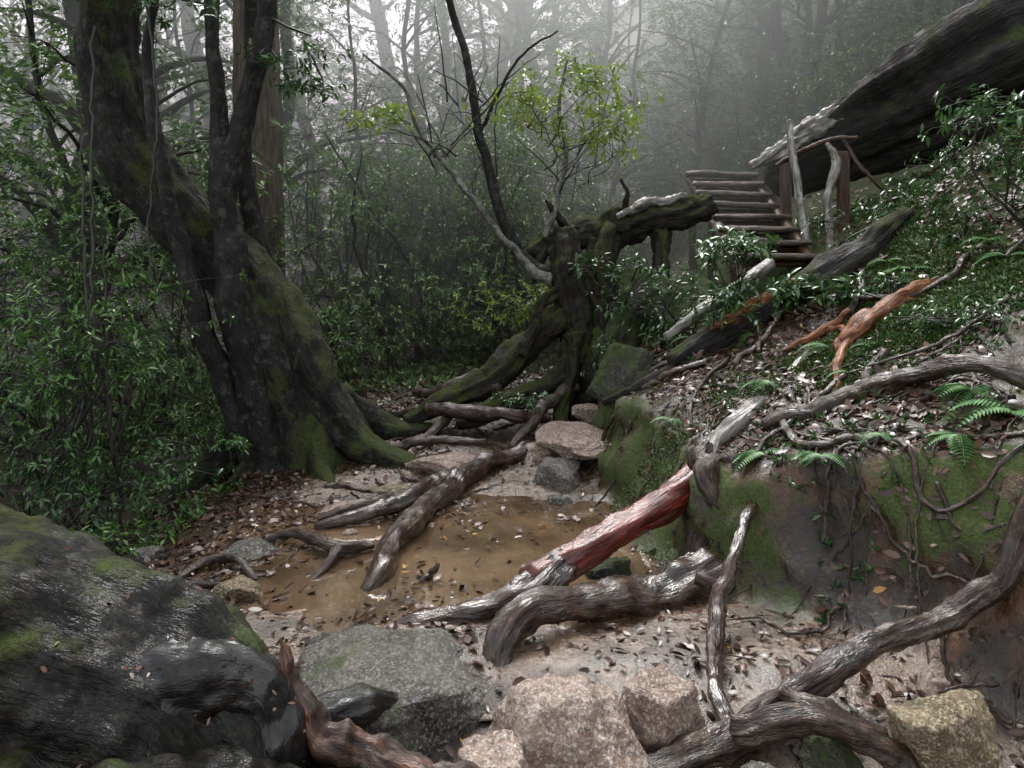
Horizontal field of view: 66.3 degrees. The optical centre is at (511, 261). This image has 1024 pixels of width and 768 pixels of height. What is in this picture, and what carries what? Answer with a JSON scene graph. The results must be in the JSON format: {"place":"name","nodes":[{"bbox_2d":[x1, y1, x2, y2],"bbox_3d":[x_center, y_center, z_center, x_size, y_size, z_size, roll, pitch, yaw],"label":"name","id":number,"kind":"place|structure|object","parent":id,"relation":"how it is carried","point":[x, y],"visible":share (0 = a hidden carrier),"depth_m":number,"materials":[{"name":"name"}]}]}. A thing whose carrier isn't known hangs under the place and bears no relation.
{"place":"outdoors","nodes":[
{"label":"outdoors","id":0,"kind":"place"},
{"bbox_2d":[0,0,629,141],"label":"sky","id":1,"kind":"structure","parent":0,"point":[393,16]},
{"bbox_2d":[0,0,1023,767],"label":"ground","id":2,"kind":"structure","parent":0,"point":[784,528],"depth_m":3.44,"materials":[{"name":"soil"}]},
{"bbox_2d":[0,194,176,506],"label":"evergreen shrub","id":3,"kind":"object","parent":2,"relation":"on","point":[36,226],"visible":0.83,"depth_m":5.90,"materials":[{"name":"green plant"}]},
{"bbox_2d":[0,401,222,545],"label":"evergreen shrub","id":4,"kind":"object","parent":2,"relation":"on","point":[93,496],"visible":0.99,"depth_m":4.55,"materials":[{"name":"green plant"}]},
{"bbox_2d":[0,255,246,535],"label":"evergreen shrub","id":5,"kind":"object","parent":2,"relation":"on","point":[62,389],"visible":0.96,"depth_m":4.81,"materials":[{"name":"green plant"}]},
{"bbox_2d":[127,545,164,563],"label":"granite rock","id":6,"kind":"object","parent":2,"relation":"on","point":[152,552],"visible":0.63,"depth_m":4.07,"materials":[{"name":"grey stone"}]},
{"bbox_2d":[69,417,252,555],"bbox_3d":[-2.291,1.426,4.834,1.252,0.763,2.527,0,0,0],"label":"shrub","id":7,"kind":"object","parent":2,"relation":"on","point":[238,442],"visible":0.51,"depth_m":5.14,"materials":[{"name":"green plant"}]},
{"bbox_2d":[0,344,371,556],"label":"ground plants","id":8,"kind":"object","parent":2,"relation":"on","point":[181,502],"visible":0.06,"depth_m":5.79,"materials":[{"name":"green plant"}]},
{"bbox_2d":[177,553,259,588],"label":"exposed root","id":9,"kind":"object","parent":2,"relation":"on","point":[221,558],"visible":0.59,"depth_m":3.78,"materials":[{"name":"brown plant"}]},
{"bbox_2d":[212,575,262,600],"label":"granite rock","id":10,"kind":"object","parent":2,"relation":"on","point":[243,587],"visible":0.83,"depth_m":3.47,"materials":[{"name":"beige stone"}]},
{"bbox_2d":[0,504,478,767],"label":"boulder","id":11,"kind":"object","parent":2,"relation":"on","point":[72,707],"visible":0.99,"depth_m":2.10,"materials":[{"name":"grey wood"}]},
{"bbox_2d":[4,536,304,767],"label":"leaf flakes","id":12,"kind":"object","parent":11,"relation":"on","point":[44,669],"visible":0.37,"depth_m":2.10,"materials":[{"name":"brown plant"}]},
{"bbox_2d":[219,537,277,561],"bbox_3d":[-1.372,1.501,4.029,0.318,0.108,0.258,0,0,0],"label":"granite rock","id":13,"kind":"object","parent":2,"relation":"on","point":[253,548],"visible":0.69,"depth_m":4.00,"materials":[{"name":"grey stone"}]},
{"bbox_2d":[73,0,440,508],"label":"broadleaf tree","id":14,"kind":"object","parent":2,"relation":"on","point":[286,399],"visible":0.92,"depth_m":5.65,"materials":[{"name":"brown plant"}]},
{"bbox_2d":[79,2,171,547],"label":"hanging vines","id":15,"kind":"object","parent":14,"relation":"hanging from","point":[111,434],"visible":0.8,"depth_m":5.29,"materials":[{"name":"brown plant"}]},
{"bbox_2d":[232,0,285,276],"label":"cedar tree","id":16,"kind":"object","parent":2,"relation":"on","point":[267,143],"visible":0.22,"depth_m":8.81,"materials":[{"name":"brown plant"}]},
{"bbox_2d":[263,528,374,581],"bbox_3d":[-0.998,1.474,4.056,0.469,0.117,0.666,0,0,-41],"label":"exposed root","id":17,"kind":"object","parent":2,"relation":"on","point":[335,549],"visible":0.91,"depth_m":4.01,"materials":[{"name":"brown plant"}]},
{"bbox_2d":[319,500,355,513],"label":"granite rock","id":18,"kind":"object","parent":2,"relation":"on","point":[334,505],"visible":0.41,"depth_m":4.68,"materials":[{"name":"beige stone"}]},
{"bbox_2d":[151,378,534,580],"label":"path rootlets","id":19,"kind":"object","parent":2,"relation":"on","point":[377,480],"visible":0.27,"depth_m":5.09,"materials":[{"name":"brown plant"}]},
{"bbox_2d":[365,484,411,493],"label":"granite rock","id":20,"kind":"object","parent":2,"relation":"on","point":[391,488],"visible":0.45,"depth_m":5.06,"materials":[{"name":"beige stone"}]},
{"bbox_2d":[295,624,489,756],"bbox_3d":[-0.449,1.642,2.916,0.881,0.444,0.891,0,0,0],"label":"granite rock","id":21,"kind":"object","parent":2,"relation":"on","point":[424,674],"visible":0.52,"depth_m":2.76,"materials":[{"name":"grey stone"}]},
{"bbox_2d":[314,469,493,529],"bbox_3d":[-0.578,1.436,4.906,0.322,0.169,1.478,0,0,44],"label":"exposed root","id":22,"kind":"object","parent":2,"relation":"on","point":[365,509],"visible":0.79,"depth_m":4.58,"materials":[{"name":"brown plant"}]},
{"bbox_2d":[112,364,728,649],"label":"leaf litter","id":23,"kind":"object","parent":2,"relation":"on","point":[270,519],"visible":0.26,"depth_m":4.59,"materials":[{"name":"brown plant"}]},
{"bbox_2d":[185,494,658,641],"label":"puddle","id":24,"kind":"object","parent":2,"relation":"on","point":[346,597],"visible":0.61,"depth_m":3.96,"materials":[{"name":"liquid"}]},
{"bbox_2d":[419,562,439,582],"bbox_3d":[-0.389,1.486,3.697,0.102,0.141,0.073,0,0,0],"label":"root stub","id":25,"kind":"object","parent":2,"relation":"on","point":[431,573],"visible":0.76,"depth_m":3.67,"materials":[{"name":"brown plant"}]},
{"bbox_2d":[405,452,476,473],"bbox_3d":[-0.283,1.472,5.569,0.955,0.201,0.521,0,0,0],"label":"granite rock","id":26,"kind":"object","parent":2,"relation":"on","point":[431,464],"visible":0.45,"depth_m":5.44,"materials":[{"name":"beige stone"}]},
{"bbox_2d":[360,440,535,590],"bbox_3d":[-0.320,1.432,4.911,0.419,0.259,2.733,0,0,22],"label":"exposed root","id":27,"kind":"object","parent":2,"relation":"on","point":[406,527],"visible":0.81,"depth_m":4.50,"materials":[{"name":"brown plant"}]},
{"bbox_2d":[294,52,628,283],"bbox_3d":[-0.499,-1.264,9.898,4.114,3.039,4.126,0,0,0],"label":"sapling","id":28,"kind":"object","parent":2,"relation":"on","point":[364,203],"depth_m":9.11,"materials":[{"name":"green plant"}]},
{"bbox_2d":[0,98,949,438],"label":"ground plants","id":29,"kind":"object","parent":2,"relation":"on","point":[404,372],"visible":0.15,"depth_m":8.72,"materials":[{"name":"green plant"}]},
{"bbox_2d":[321,35,634,370],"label":"saplings","id":30,"kind":"object","parent":2,"relation":"on","point":[393,361],"visible":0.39,"depth_m":9.08,"materials":[{"name":"grey plant"}]},
{"bbox_2d":[386,368,580,450],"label":"tangled roots","id":31,"kind":"object","parent":2,"relation":"on","point":[450,411],"visible":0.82,"depth_m":6.15,"materials":[{"name":"brown plant"}]},
{"bbox_2d":[0,0,973,438],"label":"distant forest","id":32,"kind":"object","parent":2,"relation":"on","point":[512,34],"visible":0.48,"depth_m":13.44,"materials":[{"name":"grey plant"}]},
{"bbox_2d":[429,365,544,388],"bbox_3d":[0.001,1.191,7.203,1.641,0.438,1.434,0,0,0],"label":"stump moss","id":33,"kind":"object","parent":2,"relation":"on","point":[537,367],"visible":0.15,"depth_m":7.24,"materials":[{"name":"green plant"}]},
{"bbox_2d":[0,0,974,470],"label":"undergrowth","id":34,"kind":"object","parent":2,"relation":"on","point":[438,278],"visible":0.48,"depth_m":9.66,"materials":[{"name":"green plant"}]},
{"bbox_2d":[458,729,529,767],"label":"granite rock","id":35,"kind":"object","parent":2,"relation":"on","point":[502,748],"visible":0.8,"depth_m":2.27,"materials":[{"name":"beige stone"}]},
{"bbox_2d":[434,275,554,341],"bbox_3d":[-0.024,0.448,7.908,1.314,0.740,1.005,0,0,30],"label":"shrub","id":36,"kind":"object","parent":2,"relation":"on","point":[524,308],"visible":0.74,"depth_m":7.84,"materials":[{"name":"green plant"}]},
{"bbox_2d":[0,135,992,459],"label":"leaf litter","id":37,"kind":"object","parent":2,"relation":"on","point":[476,329],"visible":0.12,"depth_m":9.10,"materials":[{"name":"plant"}]},
{"bbox_2d":[334,0,663,284],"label":"slender tree","id":38,"kind":"object","parent":2,"relation":"on","point":[530,264],"visible":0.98,"depth_m":6.82,"materials":[{"name":"green plant"}]},
{"bbox_2d":[402,221,672,429],"bbox_3d":[0.363,0.574,6.635,2.561,1.875,0.972,0,0,-16],"label":"mossy stump","id":39,"kind":"object","parent":2,"relation":"on","point":[569,321],"visible":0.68,"depth_m":6.64,"materials":[{"name":"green wood"}]},
{"bbox_2d":[524,442,558,461],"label":"granite rock","id":40,"kind":"object","parent":2,"relation":"on","point":[537,452],"visible":0.54,"depth_m":5.70,"materials":[{"name":"grey stone"}]},
{"bbox_2d":[393,464,692,624],"bbox_3d":[0.371,1.298,3.532,1.902,0.596,0.510,0,0,-29],"label":"red root","id":41,"kind":"object","parent":2,"relation":"on","point":[665,503],"visible":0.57,"depth_m":3.56,"materials":[{"name":"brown wood"}]},
{"bbox_2d":[535,457,580,491],"bbox_3d":[0.311,1.438,5.275,0.322,0.203,0.322,0,0,25],"label":"granite rock","id":42,"kind":"object","parent":2,"relation":"on","point":[560,473],"visible":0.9,"depth_m":5.19,"materials":[{"name":"grey stone"}]},
{"bbox_2d":[490,335,628,412],"bbox_3d":[0.383,0.896,6.180,1.151,0.658,0.534,0,0,18],"label":"shrub","id":43,"kind":"object","parent":2,"relation":"on","point":[513,403],"visible":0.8,"depth_m":6.09,"materials":[{"name":"green plant"}]},
{"bbox_2d":[547,494,573,504],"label":"granite rock","id":44,"kind":"object","parent":2,"relation":"on","point":[557,499],"visible":0.75,"depth_m":4.86,"materials":[{"name":"grey stone"}]},
{"bbox_2d":[486,673,651,767],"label":"granite rock","id":45,"kind":"object","parent":2,"relation":"on","point":[577,721],"visible":0.93,"depth_m":2.34,"materials":[{"name":"beige stone"}]},
{"bbox_2d":[535,421,606,459],"bbox_3d":[0.479,1.292,5.660,0.549,0.165,0.707,0,0,-28],"label":"granite rock","id":46,"kind":"object","parent":2,"relation":"on","point":[575,440],"visible":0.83,"depth_m":5.50,"materials":[{"name":"grey stone"}]},
{"bbox_2d":[571,403,597,422],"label":"granite rock","id":47,"kind":"object","parent":2,"relation":"on","point":[586,412],"visible":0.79,"depth_m":6.07,"materials":[{"name":"grey stone"}]},
{"bbox_2d":[157,135,1023,696],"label":"fallen twigs","id":48,"kind":"object","parent":2,"relation":"on","point":[657,477],"visible":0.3,"depth_m":4.18,"materials":[{"name":"brown wood"}]},
{"bbox_2d":[585,556,631,578],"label":"mossy rock","id":49,"kind":"object","parent":2,"relation":"on","point":[612,566],"visible":0.45,"depth_m":3.72,"materials":[{"name":"stone"}]},
{"bbox_2d":[482,546,735,665],"bbox_3d":[0.412,1.470,3.308,1.296,0.313,0.280,0,0,-31],"label":"exposed root","id":50,"kind":"object","parent":2,"relation":"on","point":[516,621],"visible":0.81,"depth_m":3.26,"materials":[{"name":"brown wood"}]},
{"bbox_2d":[586,342,653,406],"bbox_3d":[0.882,0.868,5.867,0.588,0.541,0.542,0,0,36],"label":"mossy rock","id":51,"kind":"object","parent":2,"relation":"on","point":[621,367],"visible":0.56,"depth_m":5.69,"materials":[{"name":"stone"}]},
{"bbox_2d":[590,265,655,358],"bbox_3d":[1.065,0.475,7.175,0.837,0.877,1.443,0,0,40],"label":"rock","id":52,"kind":"object","parent":2,"relation":"on","point":[615,330],"visible":0.22,"depth_m":6.67,"materials":[{"name":"stone"}]},
{"bbox_2d":[240,318,1023,761],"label":"pebbles","id":53,"kind":"object","parent":2,"relation":"on","point":[490,714],"visible":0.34,"depth_m":3.06,"materials":[{"name":"grey stone"}]},
{"bbox_2d":[372,323,891,742],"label":"yellow leaves","id":54,"kind":"object","parent":2,"relation":"on","point":[878,589],"visible":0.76,"depth_m":3.15,"materials":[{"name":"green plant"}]},
{"bbox_2d":[269,413,1023,767],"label":"leaf litter","id":55,"kind":"object","parent":2,"relation":"on","point":[967,661],"visible":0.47,"depth_m":3.04,"materials":[{"name":"brown plant"}]},
{"bbox_2d":[619,664,705,753],"bbox_3d":[0.484,1.531,2.643,0.302,0.301,0.292,0,0,-42],"label":"granite rock","id":56,"kind":"object","parent":2,"relation":"on","point":[662,705],"visible":0.69,"depth_m":2.53,"materials":[{"name":"brown stone"}]},
{"bbox_2d":[643,276,727,332],"bbox_3d":[1.545,0.454,6.889,0.993,0.661,1.058,0,0,0],"label":"shrub","id":57,"kind":"object","parent":2,"relation":"on","point":[704,282],"visible":0.2,"depth_m":6.63,"materials":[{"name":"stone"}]},
{"bbox_2d":[678,439,759,556],"bbox_3d":[1.289,1.137,3.923,1.053,0.840,0.456,0,0,-17],"label":"exposed root","id":58,"kind":"object","parent":2,"relation":"on","point":[703,461],"visible":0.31,"depth_m":3.78,"materials":[{"name":"brown plant"}]},
{"bbox_2d":[694,500,759,720],"bbox_3d":[0.911,1.317,3.248,0.279,0.524,1.465,0,0,24],"label":"exposed root","id":59,"kind":"object","parent":2,"relation":"on","point":[720,588],"visible":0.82,"depth_m":3.09,"materials":[{"name":"brown plant"}]},
{"bbox_2d":[567,178,917,346],"bbox_3d":[1.981,0.004,6.559,3.063,1.392,1.397,0,0,0],"label":"shrub","id":60,"kind":"object","parent":2,"relation":"on","point":[577,267],"visible":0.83,"depth_m":6.35,"materials":[{"name":"green plant"}]},
{"bbox_2d":[685,170,821,283],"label":"wooden stairs","id":61,"kind":"structure","parent":2,"relation":"on","point":[793,250],"depth_m":8.46,"materials":[{"name":"grey wood"}]},
{"bbox_2d":[740,760,775,767],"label":"granite rock","id":62,"kind":"object","parent":2,"relation":"on","point":[754,764],"visible":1,"depth_m":2.37,"materials":[{"name":"grey stone"}]},
{"bbox_2d":[602,205,915,405],"bbox_3d":[1.742,0.301,5.576,2.248,1.393,0.718,0,0,0],"label":"fallen log","id":63,"kind":"object","parent":2,"relation":"on","point":[872,241],"visible":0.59,"depth_m":5.32,"materials":[{"name":"grey wood"}]},
{"bbox_2d":[705,342,813,452],"bbox_3d":[1.442,0.786,4.394,1.327,0.612,0.231,0,0,-43],"label":"exposed root","id":64,"kind":"object","parent":2,"relation":"on","point":[732,425],"visible":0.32,"depth_m":4.14,"materials":[{"name":"grey wood"}]},
{"bbox_2d":[686,224,871,331],"bbox_3d":[1.702,0.226,5.251,0.794,0.978,1.266,0,0,-31],"label":"evergreen shrub","id":65,"kind":"object","parent":2,"relation":"on","point":[729,299],"visible":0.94,"depth_m":5.26,"materials":[{"name":"green plant"}]},
{"bbox_2d":[597,244,1003,573],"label":"moss tufts","id":66,"kind":"object","parent":2,"relation":"on","point":[681,436],"visible":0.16,"depth_m":4.45,"materials":[{"name":"green plant"}]},
{"bbox_2d":[580,280,1023,756],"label":"rootlets","id":67,"kind":"object","parent":2,"relation":"on","point":[819,441],"visible":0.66,"depth_m":3.35,"materials":[{"name":"brown plant"}]},
{"bbox_2d":[586,125,1023,767],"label":"leaf litter","id":68,"kind":"object","parent":2,"relation":"on","point":[978,421],"visible":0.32,"depth_m":3.87,"materials":[{"name":"brown plant"}]},
{"bbox_2d":[590,237,1023,477],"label":"slope roots","id":69,"kind":"object","parent":2,"relation":"on","point":[764,337],"visible":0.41,"depth_m":4.85,"materials":[{"name":"brown plant"}]},
{"bbox_2d":[799,735,863,767],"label":"mossy rock","id":70,"kind":"object","parent":2,"relation":"on","point":[816,751],"visible":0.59,"depth_m":2.46,"materials":[{"name":"stone"}]},
{"bbox_2d":[775,119,889,252],"bbox_3d":[3.149,-0.683,7.917,0.584,1.501,1.180,0,0,-44],"label":"wooden railing","id":71,"kind":"object","parent":2,"relation":"on","point":[839,175],"visible":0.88,"depth_m":7.85,"materials":[{"name":"grey wood"}]},
{"bbox_2d":[647,487,1023,767],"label":"exposed root","id":72,"kind":"object","parent":2,"relation":"on","point":[799,705],"visible":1,"depth_m":2.58,"materials":[{"name":"brown wood"}]},
{"bbox_2d":[651,135,1023,472],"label":"ferns","id":73,"kind":"object","parent":2,"relation":"on","point":[994,406],"visible":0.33,"depth_m":3.43,"materials":[{"name":"green plant"}]},
{"bbox_2d":[654,135,1023,623],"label":"slope seedlings","id":74,"kind":"object","parent":2,"relation":"on","point":[891,337],"visible":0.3,"depth_m":3.94,"materials":[{"name":"green plant"}]},
{"bbox_2d":[711,121,1023,392],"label":"moss carpet","id":75,"kind":"object","parent":2,"relation":"on","point":[979,269],"visible":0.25,"depth_m":4.63,"materials":[{"name":"green plant"}]},
{"bbox_2d":[784,277,936,393],"bbox_3d":[1.888,0.397,4.557,1.071,0.602,0.665,0,0,-34],"label":"broken branch","id":76,"kind":"object","parent":75,"relation":"on","point":[861,322],"visible":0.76,"depth_m":4.43,"materials":[{"name":"orange wood"}]},
{"bbox_2d":[749,0,1023,196],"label":"fallen tree trunk","id":77,"kind":"object","parent":2,"relation":"on","point":[885,109],"visible":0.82,"depth_m":7.67,"materials":[{"name":"brown wood"}]},
{"bbox_2d":[760,348,1023,431],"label":"exposed root","id":78,"kind":"object","parent":2,"relation":"on","point":[939,367],"visible":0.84,"depth_m":3.66,"materials":[{"name":"grey plant"}]},
{"bbox_2d":[794,136,1023,339],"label":"shrub","id":79,"kind":"object","parent":2,"relation":"on","point":[968,314],"visible":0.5,"depth_m":5.12,"materials":[{"name":"green plant"}]},
{"bbox_2d":[836,193,1023,302],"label":"shrub","id":80,"kind":"object","parent":2,"relation":"on","point":[972,211],"visible":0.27,"depth_m":4.79,"materials":[{"name":"green plant"}]},
{"bbox_2d":[886,688,1002,767],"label":"granite rock","id":81,"kind":"object","parent":2,"relation":"on","point":[955,728],"visible":0.91,"depth_m":2.35,"materials":[{"name":"beige stone"}]},
{"bbox_2d":[918,82,1023,229],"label":"evergreen shrub","id":82,"kind":"object","parent":2,"relation":"on","point":[978,110],"visible":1,"depth_m":4.61,"materials":[{"name":"green plant"}]},
{"bbox_2d":[526,178,718,283],"bbox_3d":[1.039,-0.273,7.265,1.899,0.960,0.504,0,0,-16],"label":"fallen log","id":83,"kind":"object","parent":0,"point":[636,221],"visible":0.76,"depth_m":7.14,"materials":[{"name":"green wood"}]}
]}

